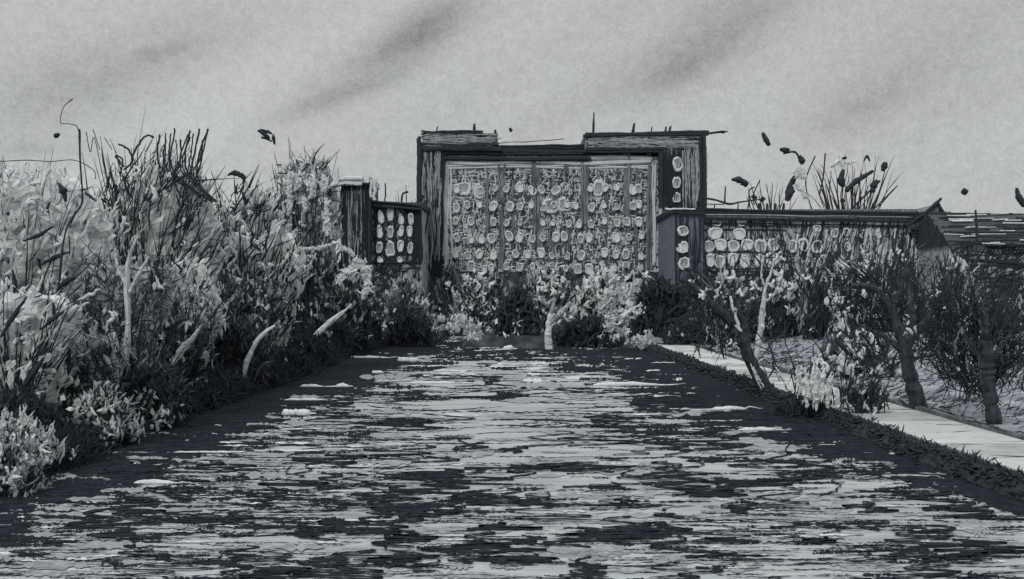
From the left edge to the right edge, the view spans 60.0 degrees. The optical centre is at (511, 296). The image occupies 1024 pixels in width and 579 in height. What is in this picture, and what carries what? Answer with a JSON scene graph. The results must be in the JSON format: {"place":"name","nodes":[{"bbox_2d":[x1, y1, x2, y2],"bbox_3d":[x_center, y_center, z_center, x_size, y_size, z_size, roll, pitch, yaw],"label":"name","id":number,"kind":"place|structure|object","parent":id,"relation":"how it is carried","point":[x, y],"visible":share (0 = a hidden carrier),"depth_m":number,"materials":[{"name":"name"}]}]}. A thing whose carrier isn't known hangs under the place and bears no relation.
{"place":"outdoors","nodes":[
{"label":"outdoors","id":0,"kind":"place"},
{"bbox_2d":[258,129,272,141],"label":"bird","id":1,"kind":"object","parent":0,"point":[263,132],"visible":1,"depth_m":69.91},
{"bbox_2d":[0,336,1023,578],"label":"river","id":2,"kind":"structure","parent":0,"point":[542,569],"depth_m":21.60,"materials":[{"name":"liquid"}]},
{"bbox_2d":[134,479,187,484],"bbox_3d":[-9.330,4.951,23.577,1.452,0.167,0.212,0,0,0],"label":"floating patch","id":3,"kind":"object","parent":2,"relation":"on","point":[155,482],"visible":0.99,"depth_m":23.54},
{"bbox_2d":[174,451,236,452],"bbox_3d":[-9.669,4.969,28.241,2.210,0.099,0.122,0,0,1],"label":"floating patch","id":4,"kind":"object","parent":2,"relation":"on","point":[202,452],"visible":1,"depth_m":28.22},
{"bbox_2d":[282,409,316,415],"bbox_3d":[-8.926,4.912,37.181,1.494,0.385,0.492,0,0,0],"label":"floating patch","id":5,"kind":"object","parent":2,"relation":"on","point":[304,412],"visible":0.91,"depth_m":37.05,"materials":[{"name":"white"}]},
{"bbox_2d":[398,357,422,361],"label":"floating patch","id":6,"kind":"object","parent":2,"relation":"on","point":[411,359],"visible":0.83,"depth_m":67.64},
{"bbox_2d":[407,381,481,383],"bbox_3d":[-3.833,4.942,50.617,4.263,0.222,0.280,0,0,0],"label":"floating patch","id":7,"kind":"object","parent":2,"relation":"on","point":[431,382],"visible":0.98,"depth_m":50.55,"materials":[{"name":"white"}]},
{"bbox_2d":[0,347,1023,575],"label":"glints","id":8,"kind":"object","parent":2,"relation":"on","point":[3,552],"visible":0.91,"depth_m":27.72,"materials":[{"name":"liquid"}]},
{"bbox_2d":[0,336,1023,578],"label":"dark ripples","id":9,"kind":"object","parent":2,"relation":"on","point":[712,391],"visible":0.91,"depth_m":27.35},
{"bbox_2d":[68,376,1023,578],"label":"ripple lines","id":10,"kind":"object","parent":2,"relation":"on","point":[634,531],"visible":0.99,"depth_m":20.52,"materials":[{"name":"grey liquid"}]},
{"bbox_2d":[542,296,570,349],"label":"trunk","id":11,"kind":"object","parent":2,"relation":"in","point":[551,319],"visible":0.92,"depth_m":83.31,"materials":[{"name":"grey wood"}]},
{"bbox_2d":[593,381,684,385],"bbox_3d":[7.086,4.922,49.497,5.154,0.331,0.400,0,0,0],"label":"floating patch","id":12,"kind":"object","parent":2,"relation":"on","point":[632,383],"visible":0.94,"depth_m":49.38,"materials":[{"name":"white"}]},
{"bbox_2d":[680,406,761,409],"bbox_3d":[9.201,4.938,38.921,3.620,0.259,0.267,0,0,0],"label":"floating patch","id":13,"kind":"object","parent":2,"relation":"on","point":[729,408],"visible":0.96,"depth_m":38.86,"materials":[{"name":"white"}]},
{"bbox_2d":[738,427,789,430],"bbox_3d":[9.377,4.945,32.912,1.971,0.199,0.229,0,0,0],"label":"floating patch","id":14,"kind":"object","parent":2,"relation":"on","point":[756,429],"visible":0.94,"depth_m":32.85,"materials":[{"name":"white"}]},
{"bbox_2d":[0,0,1023,262],"label":"sky","id":15,"kind":"structure","parent":0,"point":[935,87],"materials":[{"name":"grey"}]},
{"bbox_2d":[41,313,1023,499],"bbox_3d":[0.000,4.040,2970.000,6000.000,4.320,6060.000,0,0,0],"label":"ground","id":16,"kind":"structure","parent":0,"point":[515,341],"depth_m":40.14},
{"bbox_2d":[0,428,54,496],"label":"leafy plant","id":17,"kind":"object","parent":16,"relation":"on","point":[19,473],"visible":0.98,"depth_m":22.23,"materials":[{"name":"black plant"}]},
{"bbox_2d":[0,375,59,424],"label":"shrub","id":18,"kind":"object","parent":16,"relation":"on","point":[38,408],"visible":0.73,"depth_m":26.56,"materials":[{"name":"black plant"}]},
{"bbox_2d":[0,403,67,468],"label":"leafy plant","id":19,"kind":"object","parent":16,"relation":"on","point":[31,427],"visible":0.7,"depth_m":24.47,"materials":[{"name":"black plant"}]},
{"bbox_2d":[0,274,100,411],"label":"shrub","id":20,"kind":"object","parent":16,"relation":"on","point":[40,335],"visible":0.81,"depth_m":28.21,"materials":[{"name":"black plant"}]},
{"bbox_2d":[0,98,111,295],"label":"tall stem","id":21,"kind":"object","parent":16,"relation":"on","point":[74,214],"visible":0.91,"depth_m":35.98,"materials":[{"name":"black plant"}]},
{"bbox_2d":[52,431,79,461],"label":"leafy plant","id":22,"kind":"object","parent":16,"relation":"on","point":[71,455],"visible":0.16,"depth_m":25.75,"materials":[{"name":"black plant"}]},
{"bbox_2d":[0,151,141,320],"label":"tree","id":23,"kind":"object","parent":16,"relation":"on","point":[39,208],"visible":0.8,"depth_m":38.20,"materials":[{"name":"black plant"}]},
{"bbox_2d":[60,378,133,448],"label":"leafy plant","id":24,"kind":"object","parent":16,"relation":"on","point":[101,400],"visible":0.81,"depth_m":29.03,"materials":[{"name":"black plant"}]},
{"bbox_2d":[61,403,149,443],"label":"leafy plant","id":25,"kind":"object","parent":16,"relation":"on","point":[130,429],"visible":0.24,"depth_m":29.67,"materials":[{"name":"black plant"}]},
{"bbox_2d":[57,317,160,409],"bbox_3d":[-14.986,2.622,31.670,4.744,4.412,3.530,0,0,0],"label":"shrub","id":26,"kind":"object","parent":16,"relation":"on","point":[99,361],"visible":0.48,"depth_m":31.22,"materials":[{"name":"black plant"}]},
{"bbox_2d":[53,233,191,395],"bbox_3d":[-15.036,0.760,34.614,5.324,6.375,3.365,0,0,0],"label":"tree","id":27,"kind":"object","parent":16,"relation":"on","point":[127,293],"visible":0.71,"depth_m":34.24,"materials":[{"name":"black plant"}]},
{"bbox_2d":[129,383,175,430],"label":"leafy plant","id":28,"kind":"object","parent":16,"relation":"on","point":[162,411],"visible":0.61,"depth_m":32.79,"materials":[{"name":"black plant"}]},
{"bbox_2d":[118,342,196,429],"bbox_3d":[-13.520,3.638,33.597,2.789,3.982,3.030,0,0,36],"label":"shrub","id":29,"kind":"object","parent":16,"relation":"on","point":[160,378],"visible":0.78,"depth_m":33.03,"materials":[{"name":"black plant"}]},
{"bbox_2d":[82,107,241,277],"bbox_3d":[-20.367,-3.499,51.033,10.000,14.060,8.303,0,0,0],"label":"tree","id":30,"kind":"object","parent":16,"relation":"on","point":[165,201],"visible":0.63,"depth_m":49.88,"materials":[{"name":"black plant"}]},
{"bbox_2d":[119,247,232,337],"bbox_3d":[-16.806,0.683,43.329,6.398,6.208,4.766,0,0,0],"label":"shrub","id":31,"kind":"object","parent":16,"relation":"on","point":[197,274],"visible":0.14,"depth_m":43.15,"materials":[{"name":"black plant"}]},
{"bbox_2d":[184,392,199,419],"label":"scrub tuft","id":32,"kind":"object","parent":16,"relation":"on","point":[191,407],"depth_m":36.00,"materials":[{"name":"black plant"}]},
{"bbox_2d":[0,331,385,497],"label":"bank grass","id":33,"kind":"structure","parent":16,"relation":"on","point":[286,373],"depth_m":37.79,"materials":[{"name":"black plant"}]},
{"bbox_2d":[150,280,241,391],"bbox_3d":[-14.753,2.200,39.560,5.196,6.230,3.801,0,0,0],"label":"shrub","id":34,"kind":"object","parent":16,"relation":"on","point":[194,328],"visible":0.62,"depth_m":38.86,"materials":[{"name":"black plant"}]},
{"bbox_2d":[181,376,229,408],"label":"scrub tuft","id":35,"kind":"object","parent":16,"relation":"on","point":[210,395],"visible":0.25,"depth_m":38.75,"materials":[{"name":"black plant"}]},
{"bbox_2d":[208,360,250,393],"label":"scrub tuft","id":36,"kind":"object","parent":16,"relation":"on","point":[233,378],"visible":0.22,"depth_m":42.60,"materials":[{"name":"black plant"}]},
{"bbox_2d":[207,295,285,385],"bbox_3d":[-14.797,2.708,46.762,5.950,5.670,3.072,0,0,0],"label":"shrub","id":37,"kind":"object","parent":16,"relation":"on","point":[234,345],"visible":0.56,"depth_m":45.90,"materials":[{"name":"black plant"}]},
{"bbox_2d":[211,252,294,376],"bbox_3d":[-15.205,1.289,48.264,6.398,7.670,6.796,0,0,0],"label":"shrub","id":38,"kind":"object","parent":16,"relation":"on","point":[259,301],"visible":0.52,"depth_m":48.66,"materials":[{"name":"black plant"}]},
{"bbox_2d":[211,164,300,280],"bbox_3d":[-19.309,-3.028,64.952,7.160,13.422,7.500,0,0,0],"label":"tree","id":39,"kind":"object","parent":16,"relation":"on","point":[254,204],"visible":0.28,"depth_m":64.05,"materials":[{"name":"black plant"}]},
{"bbox_2d":[215,194,315,347],"bbox_3d":[-16.116,-0.553,57.141,6.959,12.212,6.037,0,0,0],"label":"shrub","id":40,"kind":"object","parent":16,"relation":"on","point":[274,252],"visible":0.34,"depth_m":56.81,"materials":[{"name":"black plant"}]},
{"bbox_2d":[249,347,283,386],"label":"scrub tuft","id":41,"kind":"object","parent":16,"relation":"on","point":[273,370],"visible":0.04,"depth_m":48.02,"materials":[{"name":"black plant"}]},
{"bbox_2d":[269,335,314,369],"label":"scrub tuft","id":42,"kind":"object","parent":16,"relation":"on","point":[291,356],"visible":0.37,"depth_m":54.06,"materials":[{"name":"black plant"}]},
{"bbox_2d":[260,137,346,333],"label":"tree","id":43,"kind":"object","parent":16,"relation":"on","point":[314,168],"visible":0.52,"depth_m":74.27,"materials":[{"name":"black plant"}]},
{"bbox_2d":[283,171,331,344],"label":"reed tuft","id":44,"kind":"object","parent":16,"relation":"on","point":[291,176],"visible":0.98,"depth_m":67.95,"materials":[{"name":"black plant"}]},
{"bbox_2d":[282,322,336,365],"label":"scrub tuft","id":45,"kind":"object","parent":16,"relation":"on","point":[321,346],"visible":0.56,"depth_m":62.03,"materials":[{"name":"black plant"}]},
{"bbox_2d":[284,304,376,348],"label":"shrub","id":46,"kind":"object","parent":16,"relation":"on","point":[367,324],"visible":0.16,"depth_m":76.24,"materials":[{"name":"black plant"}]},
{"bbox_2d":[299,312,363,353],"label":"scrub tuft","id":47,"kind":"object","parent":16,"relation":"on","point":[347,334],"visible":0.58,"depth_m":71.97,"materials":[{"name":"black"}]},
{"bbox_2d":[293,240,400,336],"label":"shrub","id":48,"kind":"object","parent":16,"relation":"on","point":[353,281],"visible":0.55,"depth_m":74.45,"materials":[{"name":"black plant"}]},
{"bbox_2d":[369,307,384,342],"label":"scrub tuft","id":49,"kind":"object","parent":16,"relation":"on","point":[376,327],"visible":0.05,"depth_m":84.17,"materials":[{"name":"black"}]},
{"bbox_2d":[334,167,429,318],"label":"wall","id":50,"kind":"structure","parent":16,"relation":"on","point":[390,236],"depth_m":117.77,"materials":[{"name":"brick"}]},
{"bbox_2d":[385,240,394,256],"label":"window","id":51,"kind":"structure","parent":50,"relation":"in","point":[390,251],"depth_m":117.77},
{"bbox_2d":[373,269,439,338],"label":"bush","id":52,"kind":"object","parent":16,"relation":"on","point":[410,285],"visible":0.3,"depth_m":99.06,"materials":[{"name":"black plant"}]},
{"bbox_2d":[379,288,435,339],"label":"bush","id":53,"kind":"object","parent":16,"relation":"on","point":[397,305],"visible":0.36,"depth_m":91.90,"materials":[{"name":"black plant"}]},
{"bbox_2d":[381,306,441,346],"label":"bush","id":54,"kind":"object","parent":16,"relation":"on","point":[406,329],"visible":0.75,"depth_m":86.80,"materials":[{"name":"black plant"}]},
{"bbox_2d":[395,190,428,258],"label":"bare tree","id":55,"kind":"object","parent":16,"relation":"on","point":[421,198],"visible":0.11,"depth_m":123.84,"materials":[{"name":"black plant"}]},
{"bbox_2d":[425,260,465,335],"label":"bush","id":56,"kind":"object","parent":16,"relation":"on","point":[444,289],"visible":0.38,"depth_m":110.92,"materials":[{"name":"black plant"}]},
{"bbox_2d":[435,306,488,348],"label":"flowering clump","id":57,"kind":"object","parent":16,"relation":"on","point":[471,333],"visible":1,"depth_m":83.74,"materials":[{"name":"black"}]},
{"bbox_2d":[448,267,508,339],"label":"bush","id":58,"kind":"object","parent":16,"relation":"on","point":[478,299],"visible":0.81,"depth_m":94.90,"materials":[{"name":"black plant"}]},
{"bbox_2d":[492,281,541,337],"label":"bush","id":59,"kind":"object","parent":16,"relation":"on","point":[517,312],"visible":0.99,"depth_m":87.69,"materials":[{"name":"black plant"}]},
{"bbox_2d":[522,262,576,331],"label":"bush","id":60,"kind":"object","parent":16,"relation":"on","point":[555,284],"visible":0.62,"depth_m":96.84,"materials":[{"name":"black plant"}]},
{"bbox_2d":[416,112,727,296],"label":"wall","id":61,"kind":"structure","parent":16,"relation":"on","point":[515,214],"depth_m":127.49,"materials":[{"name":"brick"}]},
{"bbox_2d":[457,181,471,195],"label":"window","id":62,"kind":"structure","parent":61,"relation":"in","point":[465,188],"depth_m":127.65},
{"bbox_2d":[474,184,484,198],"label":"window","id":63,"kind":"structure","parent":61,"relation":"in","point":[476,187],"depth_m":127.59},
{"bbox_2d":[542,198,558,213],"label":"window","id":64,"kind":"structure","parent":61,"relation":"in","point":[546,201],"depth_m":127.62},
{"bbox_2d":[558,196,570,210],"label":"window","id":65,"kind":"structure","parent":61,"relation":"in","point":[561,201],"depth_m":127.65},
{"bbox_2d":[593,179,603,195],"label":"window","id":66,"kind":"structure","parent":61,"relation":"in","point":[597,186],"depth_m":127.62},
{"bbox_2d":[672,157,682,171],"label":"window","id":67,"kind":"structure","parent":61,"relation":"in","point":[676,161],"depth_m":126.38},
{"bbox_2d":[676,241,687,252],"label":"window","id":68,"kind":"structure","parent":61,"relation":"in","point":[683,246],"depth_m":114.99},
{"bbox_2d":[677,226,688,235],"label":"window","id":69,"kind":"structure","parent":61,"relation":"in","point":[684,232],"depth_m":114.93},
{"bbox_2d":[678,257,689,269],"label":"window","id":70,"kind":"structure","parent":61,"relation":"in","point":[680,263],"depth_m":114.93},
{"bbox_2d":[544,312,625,347],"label":"bush","id":71,"kind":"object","parent":16,"relation":"on","point":[584,332],"visible":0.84,"depth_m":85.73,"materials":[{"name":"black plant"}]},
{"bbox_2d":[563,261,618,321],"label":"bush","id":72,"kind":"object","parent":16,"relation":"on","point":[589,294],"visible":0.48,"depth_m":93.77,"materials":[{"name":"black plant"}]},
{"bbox_2d":[588,275,642,325],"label":"flowering clump","id":73,"kind":"object","parent":16,"relation":"on","point":[626,293],"visible":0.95,"depth_m":87.74,"materials":[{"name":"black"}]},
{"bbox_2d":[597,301,657,350],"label":"flowering clump","id":74,"kind":"object","parent":16,"relation":"on","point":[611,325],"visible":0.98,"depth_m":80.74,"materials":[{"name":"black"}]},
{"bbox_2d":[608,261,664,335],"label":"bush","id":75,"kind":"object","parent":16,"relation":"on","point":[631,272],"visible":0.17,"depth_m":90.81,"materials":[{"name":"black plant"}]},
{"bbox_2d":[626,275,696,337],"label":"bush","id":76,"kind":"object","parent":16,"relation":"on","point":[659,297],"visible":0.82,"depth_m":86.81,"materials":[{"name":"black plant"}]},
{"bbox_2d":[655,305,709,344],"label":"bush","id":77,"kind":"object","parent":16,"relation":"on","point":[673,335],"visible":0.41,"depth_m":80.85,"materials":[{"name":"black plant"}]},
{"bbox_2d":[677,256,713,314],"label":"bush","id":78,"kind":"object","parent":16,"relation":"on","point":[692,271],"visible":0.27,"depth_m":89.00,"materials":[{"name":"black plant"}]},
{"bbox_2d":[668,273,771,393],"bbox_3d":[10.593,1.909,44.133,4.374,6.283,3.921,0,0,-29],"label":"tree","id":79,"kind":"object","parent":16,"relation":"on","point":[741,332],"visible":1,"depth_m":43.91,"materials":[{"name":"black plant"}]},
{"bbox_2d":[696,228,776,347],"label":"sapling","id":80,"kind":"object","parent":16,"relation":"on","point":[720,277],"visible":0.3,"depth_m":75.26,"materials":[{"name":"black plant"}]},
{"bbox_2d":[687,264,792,344],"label":"hedge","id":81,"kind":"object","parent":16,"relation":"on","point":[707,336],"visible":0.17,"depth_m":79.20,"materials":[{"name":"black plant"}]},
{"bbox_2d":[738,231,809,361],"bbox_3d":[15.025,0.040,49.913,4.328,8.003,3.376,0,0,-13],"label":"tree","id":82,"kind":"object","parent":16,"relation":"on","point":[761,317],"visible":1,"depth_m":50.26,"materials":[{"name":"grey plant"}]},
{"bbox_2d":[747,147,809,208],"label":"bare tree","id":83,"kind":"object","parent":16,"relation":"on","point":[800,173],"visible":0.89,"depth_m":132.47,"materials":[{"name":"plant"}]},
{"bbox_2d":[747,316,818,390],"bbox_3d":[13.057,3.007,42.479,3.692,4.210,1.789,0,0,0],"label":"tree","id":84,"kind":"object","parent":16,"relation":"on","point":[776,368],"visible":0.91,"depth_m":42.54,"materials":[{"name":"black plant"}]},
{"bbox_2d":[763,391,814,416],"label":"shrub","id":85,"kind":"object","parent":16,"relation":"on","point":[785,410],"visible":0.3,"depth_m":36.68,"materials":[{"name":"black plant"}]},
{"bbox_2d":[752,257,828,339],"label":"hedge","id":86,"kind":"object","parent":16,"relation":"on","point":[795,330],"visible":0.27,"depth_m":82.99,"materials":[{"name":"black plant"}]},
{"bbox_2d":[760,207,854,339],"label":"sapling","id":87,"kind":"object","parent":16,"relation":"on","point":[811,318],"visible":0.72,"depth_m":77.21,"materials":[{"name":"black plant"}]},
{"bbox_2d":[702,186,921,299],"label":"warehouse wing","id":88,"kind":"structure","parent":16,"relation":"on","point":[726,229],"depth_m":115.71,"materials":[{"name":"black wood"}]},
{"bbox_2d":[705,240,714,252],"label":"window","id":89,"kind":"structure","parent":88,"relation":"in","point":[709,245],"depth_m":115.72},
{"bbox_2d":[706,253,714,266],"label":"window","id":90,"kind":"structure","parent":88,"relation":"in","point":[710,260],"depth_m":115.69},
{"bbox_2d":[707,227,722,239],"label":"window","id":91,"kind":"structure","parent":88,"relation":"in","point":[716,232],"depth_m":115.69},
{"bbox_2d":[714,255,725,268],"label":"window","id":92,"kind":"structure","parent":88,"relation":"in","point":[721,258],"depth_m":115.69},
{"bbox_2d":[714,239,726,250],"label":"window","id":93,"kind":"structure","parent":88,"relation":"in","point":[721,244],"depth_m":115.69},
{"bbox_2d":[728,253,737,266],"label":"window","id":94,"kind":"structure","parent":88,"relation":"in","point":[730,256],"depth_m":115.69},
{"bbox_2d":[727,240,739,252],"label":"window","id":95,"kind":"structure","parent":88,"relation":"in","point":[733,246],"depth_m":115.69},
{"bbox_2d":[733,228,745,239],"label":"window","id":96,"kind":"structure","parent":88,"relation":"in","point":[739,233],"depth_m":115.69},
{"bbox_2d":[741,239,753,250],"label":"window","id":97,"kind":"structure","parent":88,"relation":"in","point":[749,243],"depth_m":115.69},
{"bbox_2d":[754,239,767,252],"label":"window","id":98,"kind":"structure","parent":88,"relation":"in","point":[763,242],"depth_m":115.69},
{"bbox_2d":[768,238,778,251],"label":"window","id":99,"kind":"structure","parent":88,"relation":"in","point":[771,241],"depth_m":115.69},
{"bbox_2d":[788,359,858,414],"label":"plume clump","id":100,"kind":"object","parent":16,"relation":"on","point":[817,389],"visible":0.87,"depth_m":35.55,"materials":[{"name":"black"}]},
{"bbox_2d":[635,339,1023,501],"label":"bank sedge","id":101,"kind":"object","parent":16,"relation":"on","point":[720,373],"visible":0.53,"depth_m":30.15,"materials":[{"name":"black plant"}]},
{"bbox_2d":[785,151,897,208],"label":"bare tree","id":102,"kind":"object","parent":16,"relation":"on","point":[841,179],"visible":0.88,"depth_m":133.56,"materials":[{"name":"black plant"}]},
{"bbox_2d":[806,318,901,400],"bbox_3d":[17.376,3.046,42.893,5.159,3.887,13.327,0,0,13],"label":"shrub","id":103,"kind":"object","parent":16,"relation":"on","point":[842,363],"visible":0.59,"depth_m":47.05,"materials":[{"name":"black plant"}]},
{"bbox_2d":[818,222,899,336],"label":"sapling","id":104,"kind":"object","parent":16,"relation":"on","point":[835,299],"visible":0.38,"depth_m":73.31,"materials":[{"name":"black plant"}]},
{"bbox_2d":[832,361,895,416],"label":"shrub","id":105,"kind":"object","parent":16,"relation":"on","point":[862,403],"visible":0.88,"depth_m":33.66,"materials":[{"name":"black plant"}]},
{"bbox_2d":[710,327,1023,427],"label":"slope grass","id":106,"kind":"structure","parent":16,"relation":"on","point":[905,396],"depth_m":42.10,"materials":[{"name":"black plant"}]},
{"bbox_2d":[787,207,999,408],"bbox_3d":[15.331,0.462,34.819,8.584,8.479,3.798,0,0,0],"label":"tree","id":107,"kind":"object","parent":16,"relation":"on","point":[915,392],"visible":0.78,"depth_m":35.29,"materials":[{"name":"black plant"}]},
{"bbox_2d":[865,266,938,331],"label":"hedge","id":108,"kind":"object","parent":16,"relation":"on","point":[874,314],"visible":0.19,"depth_m":79.04,"materials":[{"name":"black plant"}]},
{"bbox_2d":[886,253,1023,424],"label":"tree","id":109,"kind":"object","parent":16,"relation":"on","point":[984,355],"visible":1,"depth_m":30.90,"materials":[{"name":"black plant"}]},
{"bbox_2d":[926,228,991,332],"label":"sapling","id":110,"kind":"object","parent":16,"relation":"on","point":[960,263],"visible":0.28,"depth_m":71.29,"materials":[{"name":"black plant"}]},
{"bbox_2d":[906,197,1023,315],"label":"gabled shed","id":111,"kind":"structure","parent":16,"relation":"on","point":[1000,234],"depth_m":109.04,"materials":[{"name":"black wood"}]},
{"bbox_2d":[990,271,1022,302],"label":"arched window","id":112,"kind":"structure","parent":111,"relation":"in","point":[1017,275],"depth_m":107.50,"materials":[{"name":"black"}]},
{"bbox_2d":[914,272,1023,331],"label":"hedge","id":113,"kind":"object","parent":16,"relation":"on","point":[1017,304],"visible":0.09,"depth_m":75.23,"materials":[{"name":"black plant"}]},
{"bbox_2d":[731,176,748,186],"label":"bird","id":114,"kind":"object","parent":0,"point":[742,181],"visible":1,"depth_m":69.84},
{"bbox_2d":[657,344,1023,473],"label":"path","id":115,"kind":"structure","parent":0,"point":[1007,451],"depth_m":29.99,"materials":[{"name":"concrete"}]},
{"bbox_2d":[690,343,1023,439],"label":"kerb","id":116,"kind":"structure","parent":115,"relation":"on","point":[981,425],"depth_m":33.05,"materials":[{"name":"stone"}]},
{"bbox_2d":[1015,188,1023,206],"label":"bird","id":117,"kind":"object","parent":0,"point":[1019,198],"visible":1,"depth_m":69.85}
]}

